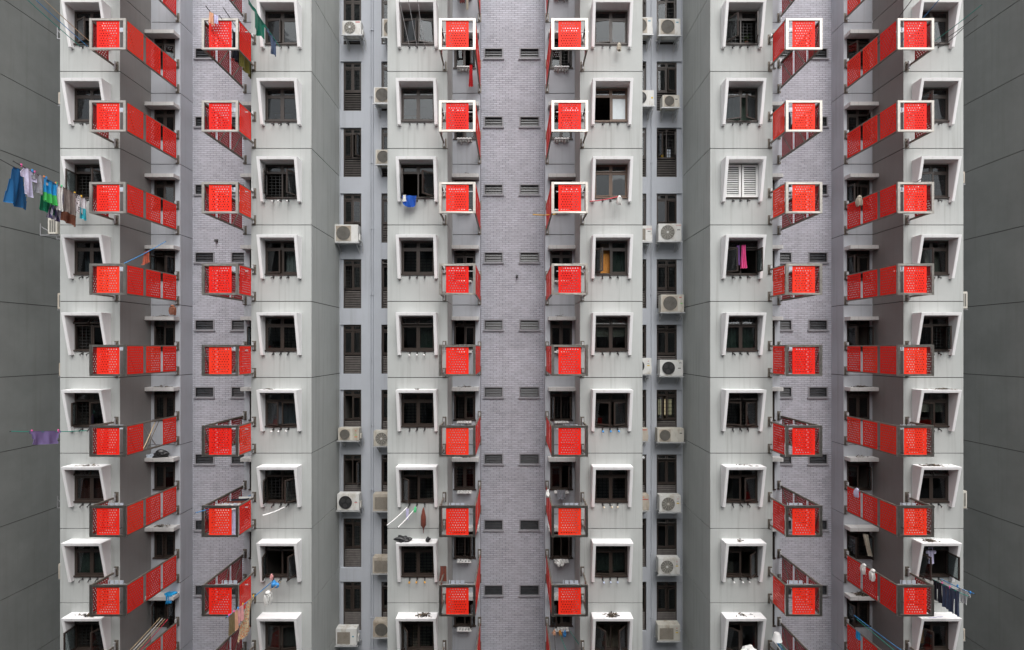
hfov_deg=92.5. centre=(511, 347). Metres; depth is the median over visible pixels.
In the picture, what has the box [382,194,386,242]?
service window
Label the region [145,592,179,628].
recessed window
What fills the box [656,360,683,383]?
air conditioner
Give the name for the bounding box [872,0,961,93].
hooded window
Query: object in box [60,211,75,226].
towel
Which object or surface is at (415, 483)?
hooded window
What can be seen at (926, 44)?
drying rack
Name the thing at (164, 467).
recessed window
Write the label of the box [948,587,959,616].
jeans
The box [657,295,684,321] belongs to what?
air conditioner
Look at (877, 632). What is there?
clothes pole
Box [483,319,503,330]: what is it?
louvre window
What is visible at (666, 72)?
service window
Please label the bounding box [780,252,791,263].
louvre window
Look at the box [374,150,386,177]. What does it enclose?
air conditioner
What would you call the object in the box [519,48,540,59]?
louvre window
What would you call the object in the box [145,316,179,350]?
recessed window
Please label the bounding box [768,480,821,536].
balcony railing
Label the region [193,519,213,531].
louvre window
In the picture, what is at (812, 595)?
balcony railing
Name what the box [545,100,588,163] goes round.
balcony railing
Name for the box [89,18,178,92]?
balcony railing
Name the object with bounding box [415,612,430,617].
leaf heap
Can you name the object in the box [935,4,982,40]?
clothes pole
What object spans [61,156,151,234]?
hooded window
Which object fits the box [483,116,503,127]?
louvre window
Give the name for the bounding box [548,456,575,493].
recessed window
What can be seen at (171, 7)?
drying rack
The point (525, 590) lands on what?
louvre window
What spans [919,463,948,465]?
leaf heap
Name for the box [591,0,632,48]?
hooded window
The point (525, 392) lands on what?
louvre window
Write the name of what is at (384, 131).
service window
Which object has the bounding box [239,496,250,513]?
garment
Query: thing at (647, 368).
air conditioner
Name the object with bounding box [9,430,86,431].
clothes pole
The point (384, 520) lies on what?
service window
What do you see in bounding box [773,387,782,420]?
recessed window
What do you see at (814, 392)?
louvre window
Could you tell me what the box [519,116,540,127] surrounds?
louvre window
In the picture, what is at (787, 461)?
louvre window
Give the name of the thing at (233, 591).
louvre window
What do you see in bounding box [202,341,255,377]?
balcony railing
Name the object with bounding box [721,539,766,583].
hooded window
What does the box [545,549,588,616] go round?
drying rack
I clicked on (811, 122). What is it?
drying rack
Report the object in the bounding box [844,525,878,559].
recessed window
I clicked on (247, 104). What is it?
recessed window
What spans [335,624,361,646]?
air conditioner
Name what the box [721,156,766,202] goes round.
hooded window
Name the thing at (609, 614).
leaf heap
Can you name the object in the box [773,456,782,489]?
recessed window
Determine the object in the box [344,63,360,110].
service window
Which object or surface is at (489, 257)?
louvre window
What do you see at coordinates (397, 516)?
clothes pole
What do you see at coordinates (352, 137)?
service window
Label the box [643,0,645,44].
service window
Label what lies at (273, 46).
trousers
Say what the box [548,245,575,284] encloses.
recessed window
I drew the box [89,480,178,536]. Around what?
balcony railing
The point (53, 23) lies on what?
clothes pole
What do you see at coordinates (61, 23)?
clothes pole
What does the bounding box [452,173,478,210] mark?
recessed window
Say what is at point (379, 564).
air conditioner
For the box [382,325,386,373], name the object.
service window
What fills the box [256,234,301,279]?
hooded window
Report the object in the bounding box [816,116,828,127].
louvre window
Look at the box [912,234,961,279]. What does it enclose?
hooded window
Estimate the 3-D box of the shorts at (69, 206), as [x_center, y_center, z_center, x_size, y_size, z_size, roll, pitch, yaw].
[-15.459,-5.090,17.100,0.118,0.879,0.520,0,0,0]
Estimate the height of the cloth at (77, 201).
0.715 m
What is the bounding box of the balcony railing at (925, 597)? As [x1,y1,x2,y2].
[844,549,933,616]
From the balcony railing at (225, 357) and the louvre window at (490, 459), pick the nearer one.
the balcony railing at (225, 357)
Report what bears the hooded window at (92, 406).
in the apartment block
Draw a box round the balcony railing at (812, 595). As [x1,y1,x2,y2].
[768,549,821,616]
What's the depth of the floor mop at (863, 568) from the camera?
18.41 m
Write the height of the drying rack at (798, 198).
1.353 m
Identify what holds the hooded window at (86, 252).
in the apartment block
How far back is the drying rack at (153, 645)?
18.85 m
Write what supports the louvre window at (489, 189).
in the apartment block
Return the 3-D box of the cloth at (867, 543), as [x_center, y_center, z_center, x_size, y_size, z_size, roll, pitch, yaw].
[13.940,7.742,19.206,0.380,0.880,0.108,0,0,0]
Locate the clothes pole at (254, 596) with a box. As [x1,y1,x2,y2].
[225,581,272,618]
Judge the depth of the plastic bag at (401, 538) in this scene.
17.64 m
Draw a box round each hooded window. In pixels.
[61,0,151,93]
[61,78,151,164]
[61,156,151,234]
[61,234,110,279]
[61,312,110,355]
[61,389,110,432]
[61,464,110,508]
[61,539,110,582]
[61,612,110,649]
[256,0,301,48]
[256,78,301,125]
[256,156,301,202]
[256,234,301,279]
[256,312,301,355]
[256,389,301,432]
[256,464,301,508]
[256,539,301,582]
[256,612,301,649]
[396,0,437,48]
[396,78,437,125]
[396,156,437,202]
[396,234,437,279]
[396,312,437,355]
[396,389,437,432]
[396,464,437,507]
[396,539,437,583]
[396,612,437,649]
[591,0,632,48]
[591,78,632,125]
[591,156,632,202]
[591,234,632,279]
[591,312,632,355]
[591,389,632,432]
[591,464,632,508]
[591,539,632,583]
[591,612,632,649]
[721,0,766,48]
[721,78,766,125]
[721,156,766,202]
[721,234,766,279]
[721,312,766,355]
[721,389,766,432]
[721,464,766,508]
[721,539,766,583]
[721,612,766,649]
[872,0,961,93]
[872,156,961,234]
[912,78,961,125]
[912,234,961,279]
[912,312,961,355]
[912,389,961,432]
[912,464,961,507]
[912,539,961,582]
[912,612,961,649]
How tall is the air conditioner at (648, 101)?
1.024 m
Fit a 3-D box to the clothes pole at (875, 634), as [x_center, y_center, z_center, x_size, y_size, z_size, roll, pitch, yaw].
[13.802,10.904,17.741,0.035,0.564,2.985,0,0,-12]
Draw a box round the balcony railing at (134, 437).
[89,411,178,456]
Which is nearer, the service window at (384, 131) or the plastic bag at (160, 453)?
the plastic bag at (160, 453)
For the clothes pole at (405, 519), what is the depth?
17.43 m
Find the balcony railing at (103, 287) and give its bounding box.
[89,263,178,304]
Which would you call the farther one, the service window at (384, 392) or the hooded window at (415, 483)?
the service window at (384, 392)
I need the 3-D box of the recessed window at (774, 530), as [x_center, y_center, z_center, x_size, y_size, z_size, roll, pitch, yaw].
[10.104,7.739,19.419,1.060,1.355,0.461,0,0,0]
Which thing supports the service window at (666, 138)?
in the apartment block
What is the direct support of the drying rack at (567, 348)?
attached to the apartment block
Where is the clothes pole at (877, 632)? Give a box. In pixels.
[854,615,900,649]
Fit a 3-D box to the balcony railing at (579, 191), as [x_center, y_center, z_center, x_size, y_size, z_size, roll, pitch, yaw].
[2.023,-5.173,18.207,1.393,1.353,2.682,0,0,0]
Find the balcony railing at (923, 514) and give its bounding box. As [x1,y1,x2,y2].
[844,480,933,536]
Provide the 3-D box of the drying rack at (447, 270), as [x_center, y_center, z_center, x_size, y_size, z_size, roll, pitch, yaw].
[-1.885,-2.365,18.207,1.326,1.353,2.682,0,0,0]
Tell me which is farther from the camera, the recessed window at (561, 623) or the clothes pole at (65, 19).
the recessed window at (561, 623)
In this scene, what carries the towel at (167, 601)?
hanging from the apartment block
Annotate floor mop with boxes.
[263,590,272,604]
[616,195,621,204]
[853,488,860,497]
[855,195,862,206]
[860,563,866,574]
[869,569,875,581]
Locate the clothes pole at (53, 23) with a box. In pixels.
[28,0,79,45]
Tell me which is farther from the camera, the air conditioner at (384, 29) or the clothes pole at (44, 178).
the air conditioner at (384, 29)
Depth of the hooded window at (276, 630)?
17.97 m
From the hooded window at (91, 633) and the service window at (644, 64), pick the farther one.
the service window at (644, 64)
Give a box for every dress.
[237,595,253,642]
[248,1,265,38]
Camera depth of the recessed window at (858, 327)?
19.58 m
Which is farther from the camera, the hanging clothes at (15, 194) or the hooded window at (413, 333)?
the hooded window at (413, 333)
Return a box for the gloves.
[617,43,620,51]
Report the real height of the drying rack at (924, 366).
1.353 m
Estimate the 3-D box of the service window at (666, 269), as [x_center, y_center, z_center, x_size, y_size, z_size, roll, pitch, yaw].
[6.620,-2.840,21.860,0.915,2.550,1.890,0,0,0]
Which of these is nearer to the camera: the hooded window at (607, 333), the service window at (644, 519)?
the hooded window at (607, 333)
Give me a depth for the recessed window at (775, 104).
19.19 m
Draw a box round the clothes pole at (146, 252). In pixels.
[125,241,165,262]
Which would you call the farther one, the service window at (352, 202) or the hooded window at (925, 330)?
the service window at (352, 202)
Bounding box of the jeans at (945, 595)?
[941,582,950,608]
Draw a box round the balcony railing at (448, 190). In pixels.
[439,182,480,234]
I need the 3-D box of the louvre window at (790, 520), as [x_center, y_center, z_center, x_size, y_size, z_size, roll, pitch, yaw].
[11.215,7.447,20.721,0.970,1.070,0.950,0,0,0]
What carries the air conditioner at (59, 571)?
attached to the apartment block
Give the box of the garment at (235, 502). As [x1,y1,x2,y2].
[223,501,244,519]
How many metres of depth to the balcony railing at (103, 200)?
17.21 m
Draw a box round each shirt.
[20,164,36,197]
[31,169,47,195]
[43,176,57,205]
[926,547,935,563]
[956,584,970,604]
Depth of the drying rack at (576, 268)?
16.90 m
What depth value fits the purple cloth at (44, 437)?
16.24 m
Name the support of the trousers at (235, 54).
hanging from the balcony railing at (221, 43)
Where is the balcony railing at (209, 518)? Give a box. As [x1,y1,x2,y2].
[202,480,255,536]
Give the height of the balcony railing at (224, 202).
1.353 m
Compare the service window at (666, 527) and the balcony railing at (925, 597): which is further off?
the service window at (666, 527)
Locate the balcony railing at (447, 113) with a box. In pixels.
[439,100,480,163]
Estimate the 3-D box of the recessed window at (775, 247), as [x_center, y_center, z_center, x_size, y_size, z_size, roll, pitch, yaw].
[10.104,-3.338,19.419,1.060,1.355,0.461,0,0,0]
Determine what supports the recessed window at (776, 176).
in the apartment block
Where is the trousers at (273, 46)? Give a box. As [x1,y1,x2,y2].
[266,28,275,56]
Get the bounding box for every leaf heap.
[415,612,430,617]
[603,611,619,617]
[851,590,867,596]
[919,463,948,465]
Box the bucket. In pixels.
[772,632,782,642]
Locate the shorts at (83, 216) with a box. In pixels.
[80,196,85,220]
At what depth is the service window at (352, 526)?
21.04 m
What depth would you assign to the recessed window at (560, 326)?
19.58 m
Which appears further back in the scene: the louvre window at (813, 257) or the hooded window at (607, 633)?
the louvre window at (813, 257)
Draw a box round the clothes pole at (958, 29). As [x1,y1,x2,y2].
[934,14,978,46]
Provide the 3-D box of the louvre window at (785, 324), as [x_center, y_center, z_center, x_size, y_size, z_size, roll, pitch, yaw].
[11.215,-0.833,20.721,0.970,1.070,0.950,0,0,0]
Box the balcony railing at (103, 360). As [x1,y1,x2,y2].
[89,341,178,377]
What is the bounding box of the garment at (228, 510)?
[215,503,240,522]
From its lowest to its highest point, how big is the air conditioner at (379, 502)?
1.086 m
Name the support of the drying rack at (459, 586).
attached to the apartment block
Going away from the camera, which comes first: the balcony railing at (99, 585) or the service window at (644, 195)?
the balcony railing at (99, 585)
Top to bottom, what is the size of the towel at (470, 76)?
0.860 m
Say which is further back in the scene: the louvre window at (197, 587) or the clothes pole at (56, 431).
the louvre window at (197, 587)
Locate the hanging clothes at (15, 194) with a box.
[3,167,26,209]
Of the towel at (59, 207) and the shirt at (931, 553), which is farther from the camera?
the shirt at (931, 553)
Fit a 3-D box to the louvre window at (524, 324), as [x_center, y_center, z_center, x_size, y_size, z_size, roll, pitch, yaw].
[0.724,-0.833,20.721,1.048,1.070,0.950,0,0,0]
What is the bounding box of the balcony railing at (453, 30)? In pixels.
[439,18,480,92]
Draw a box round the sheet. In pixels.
[232,509,239,533]
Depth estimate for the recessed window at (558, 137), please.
19.58 m
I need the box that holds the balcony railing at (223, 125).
[202,100,255,163]
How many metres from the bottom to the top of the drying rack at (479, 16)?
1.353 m
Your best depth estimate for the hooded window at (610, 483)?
18.03 m
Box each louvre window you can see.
[193,48,213,59]
[193,116,212,127]
[193,184,213,195]
[193,252,214,263]
[193,319,214,330]
[193,386,214,398]
[193,453,214,465]
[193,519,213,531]
[193,584,207,596]
[230,319,243,330]
[230,386,243,398]
[230,453,243,465]
[231,252,243,263]
[232,116,243,127]
[232,184,243,195]
[232,586,243,596]
[483,48,503,59]
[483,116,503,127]
[483,184,503,195]
[483,252,503,263]
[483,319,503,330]
[483,386,503,398]
[483,453,503,465]
[483,519,503,531]
[483,584,503,596]
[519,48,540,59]
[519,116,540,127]
[519,184,540,195]
[519,252,540,263]
[519,319,540,330]
[519,386,540,398]
[519,453,540,465]
[519,519,540,531]
[519,584,540,596]
[780,48,791,59]
[780,116,791,127]
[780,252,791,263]
[780,319,792,330]
[780,386,792,398]
[780,453,792,465]
[780,519,791,531]
[780,586,791,596]
[807,48,828,59]
[807,319,828,330]
[807,386,828,398]
[807,453,828,465]
[808,252,828,263]
[809,184,828,195]
[809,519,828,531]
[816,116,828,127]
[816,584,828,596]
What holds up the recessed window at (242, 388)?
in the apartment block
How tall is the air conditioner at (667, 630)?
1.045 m
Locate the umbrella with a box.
[421,507,425,532]
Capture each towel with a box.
[39,194,53,214]
[46,195,63,221]
[56,182,62,211]
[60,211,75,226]
[166,596,171,603]
[469,65,472,86]
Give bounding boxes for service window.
[343,260,360,308]
[343,518,360,567]
[344,0,360,44]
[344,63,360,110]
[344,129,360,176]
[344,194,360,226]
[344,325,360,373]
[344,390,360,426]
[344,454,360,491]
[344,582,360,630]
[382,0,386,44]
[382,63,387,110]
[382,129,387,176]
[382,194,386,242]
[382,260,387,308]
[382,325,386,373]
[382,390,386,429]
[382,454,386,491]
[382,518,387,553]
[382,582,386,616]
[642,63,645,89]
[642,129,645,176]
[642,260,645,308]
[642,518,645,567]
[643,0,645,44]
[643,194,645,225]
[643,325,645,357]
[643,390,645,426]
[643,454,645,492]
[643,582,645,630]
[657,0,676,44]
[657,63,676,110]
[657,129,676,176]
[657,194,676,224]
[657,260,676,308]
[657,325,676,373]
[657,390,676,426]
[657,454,676,492]
[657,518,676,554]
[657,582,676,619]
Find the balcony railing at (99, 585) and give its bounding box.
[89,549,178,616]
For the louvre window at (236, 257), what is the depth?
20.32 m
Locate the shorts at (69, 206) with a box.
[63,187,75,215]
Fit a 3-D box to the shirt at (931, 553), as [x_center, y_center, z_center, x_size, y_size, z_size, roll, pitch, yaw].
[15.380,7.632,17.974,0.373,0.600,0.102,0,0,0]
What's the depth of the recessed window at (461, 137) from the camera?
19.58 m
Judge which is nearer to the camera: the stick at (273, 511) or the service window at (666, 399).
the stick at (273, 511)
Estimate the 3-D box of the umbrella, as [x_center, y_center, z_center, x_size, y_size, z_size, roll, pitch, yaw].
[-3.205,6.249,17.720,0.200,0.940,0.190,0,0,0]
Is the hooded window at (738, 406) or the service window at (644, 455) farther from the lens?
the service window at (644, 455)
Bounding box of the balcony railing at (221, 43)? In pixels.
[202,18,255,92]
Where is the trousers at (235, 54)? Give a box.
[231,29,238,64]
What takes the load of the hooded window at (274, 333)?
in the apartment block
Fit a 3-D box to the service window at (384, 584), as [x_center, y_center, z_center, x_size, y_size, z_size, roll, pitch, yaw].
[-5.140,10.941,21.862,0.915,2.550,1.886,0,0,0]
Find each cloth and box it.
[29,429,60,444]
[74,192,82,213]
[141,250,149,264]
[208,11,214,25]
[214,14,217,23]
[235,609,238,630]
[237,605,243,623]
[271,580,278,587]
[402,195,416,206]
[406,508,408,519]
[439,566,446,580]
[557,490,564,498]
[856,630,860,640]
[863,534,872,556]
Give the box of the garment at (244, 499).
[231,498,248,518]
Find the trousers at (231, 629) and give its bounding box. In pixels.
[228,610,234,635]
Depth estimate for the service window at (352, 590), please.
21.03 m
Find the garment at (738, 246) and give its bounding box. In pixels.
[737,245,739,264]
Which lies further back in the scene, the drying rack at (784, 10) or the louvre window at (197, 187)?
the louvre window at (197, 187)
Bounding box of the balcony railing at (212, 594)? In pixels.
[202,549,255,616]
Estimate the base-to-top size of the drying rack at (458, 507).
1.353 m
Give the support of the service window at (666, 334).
in the apartment block
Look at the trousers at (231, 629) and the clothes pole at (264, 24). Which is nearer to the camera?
the trousers at (231, 629)
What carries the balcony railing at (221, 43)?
attached to the apartment block
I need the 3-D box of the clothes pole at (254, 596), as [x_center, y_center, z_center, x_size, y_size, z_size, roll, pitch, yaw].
[-8.745,8.399,16.431,0.035,0.293,2.900,0,0,0]
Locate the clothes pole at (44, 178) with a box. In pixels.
[13,161,88,200]
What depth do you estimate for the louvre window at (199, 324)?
20.32 m
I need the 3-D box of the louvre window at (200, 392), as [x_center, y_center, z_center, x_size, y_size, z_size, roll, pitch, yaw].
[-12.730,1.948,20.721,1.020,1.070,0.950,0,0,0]
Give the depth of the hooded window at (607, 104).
18.03 m
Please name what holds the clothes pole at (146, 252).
on the balcony railing at (103, 287)
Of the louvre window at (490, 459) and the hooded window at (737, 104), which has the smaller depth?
the hooded window at (737, 104)
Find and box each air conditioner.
[40,218,59,239]
[57,293,60,309]
[58,563,59,579]
[335,225,362,253]
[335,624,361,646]
[336,492,363,514]
[337,427,363,446]
[341,21,365,51]
[371,554,386,576]
[372,87,386,118]
[372,430,386,451]
[372,492,386,515]
[372,617,386,638]
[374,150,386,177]
[381,19,386,47]
[643,17,653,50]
[643,90,654,120]
[643,226,652,252]
[643,358,652,381]
[643,427,648,444]
[643,493,649,514]
[654,427,684,447]
[654,620,680,642]
[655,19,681,51]
[655,224,682,252]
[655,555,680,577]
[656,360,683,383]
[656,493,681,516]
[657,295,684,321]
[659,95,680,121]
[963,292,967,309]
[963,490,967,508]
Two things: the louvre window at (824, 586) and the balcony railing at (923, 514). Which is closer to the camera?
the balcony railing at (923, 514)
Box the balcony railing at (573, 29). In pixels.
[545,18,588,92]
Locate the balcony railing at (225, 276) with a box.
[202,263,255,304]
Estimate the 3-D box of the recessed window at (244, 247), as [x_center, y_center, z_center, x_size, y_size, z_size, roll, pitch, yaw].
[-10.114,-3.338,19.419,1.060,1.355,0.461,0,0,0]
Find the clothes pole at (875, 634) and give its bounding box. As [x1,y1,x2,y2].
[857,619,893,649]
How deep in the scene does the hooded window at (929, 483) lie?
17.96 m
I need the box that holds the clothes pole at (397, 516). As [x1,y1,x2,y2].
[386,507,407,525]
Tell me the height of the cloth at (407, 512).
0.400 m
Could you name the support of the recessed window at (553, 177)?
in the apartment block
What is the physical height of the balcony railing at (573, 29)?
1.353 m
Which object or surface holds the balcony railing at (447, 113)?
attached to the apartment block
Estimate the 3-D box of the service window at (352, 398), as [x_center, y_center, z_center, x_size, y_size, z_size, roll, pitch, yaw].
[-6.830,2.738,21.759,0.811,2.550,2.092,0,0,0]
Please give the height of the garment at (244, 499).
0.750 m
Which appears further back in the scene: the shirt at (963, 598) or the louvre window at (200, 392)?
the louvre window at (200, 392)
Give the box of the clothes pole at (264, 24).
[248,0,279,46]
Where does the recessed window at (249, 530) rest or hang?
in the apartment block
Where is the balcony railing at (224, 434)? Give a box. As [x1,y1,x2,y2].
[202,411,255,456]
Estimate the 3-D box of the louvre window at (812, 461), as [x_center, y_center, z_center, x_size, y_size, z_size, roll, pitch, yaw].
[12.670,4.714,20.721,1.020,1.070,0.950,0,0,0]
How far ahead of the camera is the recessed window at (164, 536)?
19.58 m
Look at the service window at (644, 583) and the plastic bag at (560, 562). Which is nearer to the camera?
the plastic bag at (560, 562)
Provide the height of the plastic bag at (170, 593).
0.110 m
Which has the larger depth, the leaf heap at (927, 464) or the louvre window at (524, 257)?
the louvre window at (524, 257)
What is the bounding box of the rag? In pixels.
[168,305,176,314]
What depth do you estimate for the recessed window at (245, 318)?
19.25 m
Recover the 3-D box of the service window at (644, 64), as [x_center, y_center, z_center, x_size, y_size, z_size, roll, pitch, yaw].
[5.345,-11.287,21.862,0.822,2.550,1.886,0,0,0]
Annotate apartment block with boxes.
[0,0,1023,649]
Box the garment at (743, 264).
[740,245,746,268]
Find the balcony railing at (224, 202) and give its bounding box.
[202,182,255,234]
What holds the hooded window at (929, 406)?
in the apartment block
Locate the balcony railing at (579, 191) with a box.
[545,182,588,234]
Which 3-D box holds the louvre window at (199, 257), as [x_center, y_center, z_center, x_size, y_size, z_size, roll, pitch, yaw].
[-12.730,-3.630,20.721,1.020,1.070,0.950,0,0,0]
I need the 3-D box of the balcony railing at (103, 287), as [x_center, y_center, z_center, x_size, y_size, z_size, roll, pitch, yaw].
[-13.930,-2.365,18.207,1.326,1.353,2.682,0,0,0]
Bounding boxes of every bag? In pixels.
[152,449,169,457]
[164,591,177,595]
[393,535,411,542]
[556,559,563,566]
[741,645,756,649]
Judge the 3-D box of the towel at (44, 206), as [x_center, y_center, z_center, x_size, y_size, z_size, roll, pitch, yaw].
[-15.792,-5.065,16.675,0.102,1.079,0.650,0,0,0]
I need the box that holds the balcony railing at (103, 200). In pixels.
[89,182,178,234]
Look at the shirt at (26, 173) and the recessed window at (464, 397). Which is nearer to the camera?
the shirt at (26, 173)
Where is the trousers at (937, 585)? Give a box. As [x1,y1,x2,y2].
[933,579,941,602]
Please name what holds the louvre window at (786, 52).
in the apartment block
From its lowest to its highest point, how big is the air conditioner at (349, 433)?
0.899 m
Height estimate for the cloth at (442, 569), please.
0.684 m
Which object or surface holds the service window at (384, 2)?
in the apartment block
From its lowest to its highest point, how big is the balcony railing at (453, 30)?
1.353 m
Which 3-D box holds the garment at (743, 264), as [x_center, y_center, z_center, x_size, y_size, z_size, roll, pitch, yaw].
[8.458,-3.320,17.899,0.217,0.850,0.155,0,0,0]
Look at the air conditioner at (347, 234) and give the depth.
20.36 m
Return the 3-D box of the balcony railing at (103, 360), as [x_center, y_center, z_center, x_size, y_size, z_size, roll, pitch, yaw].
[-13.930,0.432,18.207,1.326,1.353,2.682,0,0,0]
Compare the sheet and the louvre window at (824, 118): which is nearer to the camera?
the sheet
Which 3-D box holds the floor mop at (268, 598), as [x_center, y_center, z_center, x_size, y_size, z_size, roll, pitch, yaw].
[-8.206,8.419,16.510,0.268,0.481,0.269,0,0,0]
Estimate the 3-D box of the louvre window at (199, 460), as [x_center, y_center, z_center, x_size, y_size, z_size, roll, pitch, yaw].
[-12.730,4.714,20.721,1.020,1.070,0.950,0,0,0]
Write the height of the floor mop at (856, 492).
0.374 m
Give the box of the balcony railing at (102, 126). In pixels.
[89,100,178,163]
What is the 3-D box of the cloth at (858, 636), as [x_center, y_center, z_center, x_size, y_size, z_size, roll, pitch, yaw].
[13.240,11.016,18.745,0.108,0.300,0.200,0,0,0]
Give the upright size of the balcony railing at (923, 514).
1.353 m
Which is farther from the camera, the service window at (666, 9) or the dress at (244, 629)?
the service window at (666, 9)
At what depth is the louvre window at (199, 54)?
20.31 m
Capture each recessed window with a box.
[145,29,192,102]
[145,102,179,139]
[145,173,192,238]
[145,245,192,306]
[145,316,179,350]
[145,387,179,420]
[145,441,192,489]
[145,525,179,558]
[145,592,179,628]
[240,102,250,111]
[240,173,250,189]
[240,245,250,280]
[240,316,250,348]
[240,387,250,420]
[240,456,250,489]
[241,525,250,558]
[241,592,250,626]
[452,29,478,72]
[452,102,478,143]
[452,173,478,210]
[452,245,478,282]
[452,316,478,352]
[452,387,478,424]
[452,456,478,493]
[452,592,478,631]
[453,525,478,563]
[548,29,575,72]
[548,102,575,143]
[548,173,575,210]
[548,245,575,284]
[548,316,575,354]
[548,387,575,424]
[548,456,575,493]
[548,525,575,562]
[548,592,575,631]
[773,102,782,111]
[773,173,782,189]
[773,245,782,280]
[773,316,782,344]
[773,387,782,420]
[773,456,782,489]
[773,525,782,559]
[773,593,782,626]
[831,29,878,102]
[831,173,878,238]
[831,245,878,306]
[831,441,878,489]
[844,102,878,139]
[844,316,878,350]
[844,387,878,420]
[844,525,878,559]
[844,592,878,627]
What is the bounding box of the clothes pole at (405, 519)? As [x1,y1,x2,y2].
[397,507,416,527]
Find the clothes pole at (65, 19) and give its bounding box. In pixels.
[44,0,88,40]
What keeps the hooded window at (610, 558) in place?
in the apartment block
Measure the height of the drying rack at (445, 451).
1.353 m
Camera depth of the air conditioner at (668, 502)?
20.36 m
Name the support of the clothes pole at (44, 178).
attached to the apartment block
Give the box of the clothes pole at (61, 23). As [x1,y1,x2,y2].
[36,0,87,46]
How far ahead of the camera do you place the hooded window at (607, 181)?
18.03 m
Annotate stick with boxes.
[143,421,155,448]
[262,507,284,515]
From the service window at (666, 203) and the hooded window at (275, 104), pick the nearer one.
the hooded window at (275, 104)
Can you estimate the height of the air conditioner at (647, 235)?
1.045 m
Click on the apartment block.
(348, 336)
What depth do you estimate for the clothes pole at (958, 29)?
16.93 m
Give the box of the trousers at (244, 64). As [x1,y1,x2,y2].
[239,33,251,78]

